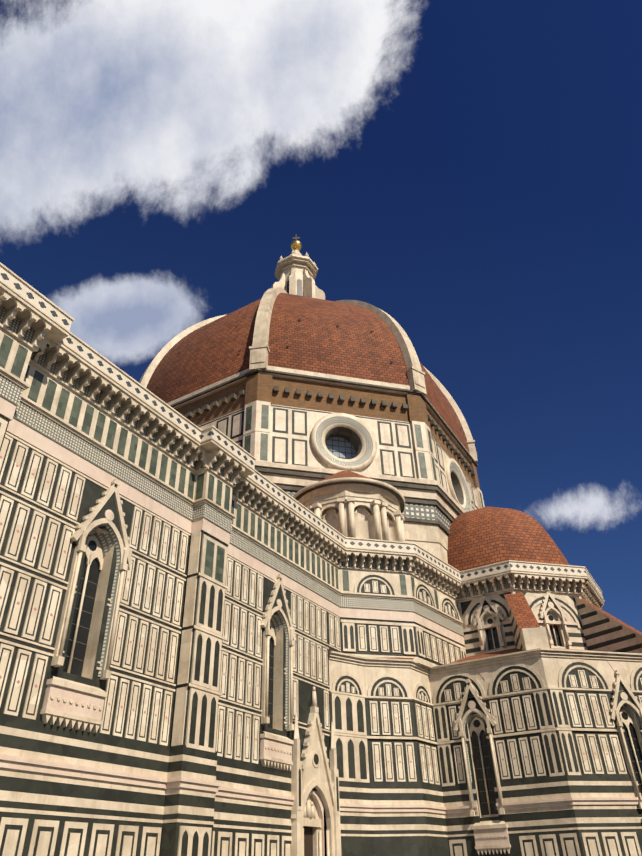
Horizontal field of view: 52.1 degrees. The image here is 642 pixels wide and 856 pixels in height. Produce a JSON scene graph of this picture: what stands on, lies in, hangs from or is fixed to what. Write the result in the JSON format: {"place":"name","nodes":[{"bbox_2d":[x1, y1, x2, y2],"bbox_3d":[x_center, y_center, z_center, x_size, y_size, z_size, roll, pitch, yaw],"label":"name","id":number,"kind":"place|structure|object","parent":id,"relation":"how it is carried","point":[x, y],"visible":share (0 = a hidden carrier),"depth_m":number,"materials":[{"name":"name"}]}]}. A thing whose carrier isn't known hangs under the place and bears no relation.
{"place":"outdoors","nodes":[
{"label":"outdoors","id":0,"kind":"place"},
{"bbox_2d":[0,0,641,632],"label":"sky","id":1,"kind":"structure","parent":0,"point":[468,173],"materials":[{"name":"blue"}]},
{"label":"ground","id":2,"kind":"structure","parent":0,"visible":0},
{"bbox_2d":[0,262,341,855],"bbox_3d":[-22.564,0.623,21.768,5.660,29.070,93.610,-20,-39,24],"label":"aisle wall","id":3,"kind":"structure","parent":2,"relation":"on","point":[164,670],"depth_m":38.05,"materials":[{"name":"white stone"}]},
{"bbox_2d":[328,648,641,855],"bbox_3d":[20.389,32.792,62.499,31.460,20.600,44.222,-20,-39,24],"label":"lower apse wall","id":4,"kind":"structure","parent":2,"relation":"on","point":[519,752],"depth_m":53.27,"materials":[{"name":"white stone"}]},
{"bbox_2d":[326,530,641,667],"bbox_3d":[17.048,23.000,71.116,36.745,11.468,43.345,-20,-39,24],"label":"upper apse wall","id":5,"kind":"structure","parent":4,"relation":"on","point":[387,599],"depth_m":64.03,"materials":[{"name":"white stone"}]},
{"bbox_2d":[293,470,404,541],"bbox_3d":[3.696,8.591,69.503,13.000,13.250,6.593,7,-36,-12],"label":"exedra","id":6,"kind":"object","parent":5,"relation":"on","point":[347,503],"visible":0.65,"depth_m":67.79,"materials":[{"name":"white stone"}]},
{"bbox_2d":[447,506,568,570],"bbox_3d":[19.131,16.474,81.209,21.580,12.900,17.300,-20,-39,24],"label":"small dome","id":7,"kind":"structure","parent":5,"relation":"on","point":[484,536],"depth_m":73.68,"materials":[{"name":"red tile"}]},
{"bbox_3d":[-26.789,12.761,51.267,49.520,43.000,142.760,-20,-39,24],"label":"nave and crossing","id":8,"kind":"object","parent":2,"relation":"on","visible":0},
{"bbox_2d":[167,366,484,563],"bbox_3d":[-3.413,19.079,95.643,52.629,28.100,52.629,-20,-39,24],"label":"drum","id":9,"kind":"object","parent":8,"relation":"on","point":[293,432],"visible":0.29,"depth_m":79.43,"materials":[{"name":"white stone"}]},
{"bbox_2d":[139,287,477,467],"bbox_3d":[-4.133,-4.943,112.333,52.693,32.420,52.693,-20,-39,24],"label":"dome","id":10,"kind":"structure","parent":9,"relation":"on","point":[279,327],"depth_m":89.23,"materials":[{"name":"red tile"}]},
{"bbox_2d":[271,234,324,299],"bbox_3d":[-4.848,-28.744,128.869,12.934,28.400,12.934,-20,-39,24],"label":"lantern","id":11,"kind":"object","parent":10,"relation":"on","point":[296,271],"visible":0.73,"depth_m":126.70,"materials":[{"name":"white stone"}]}
]}

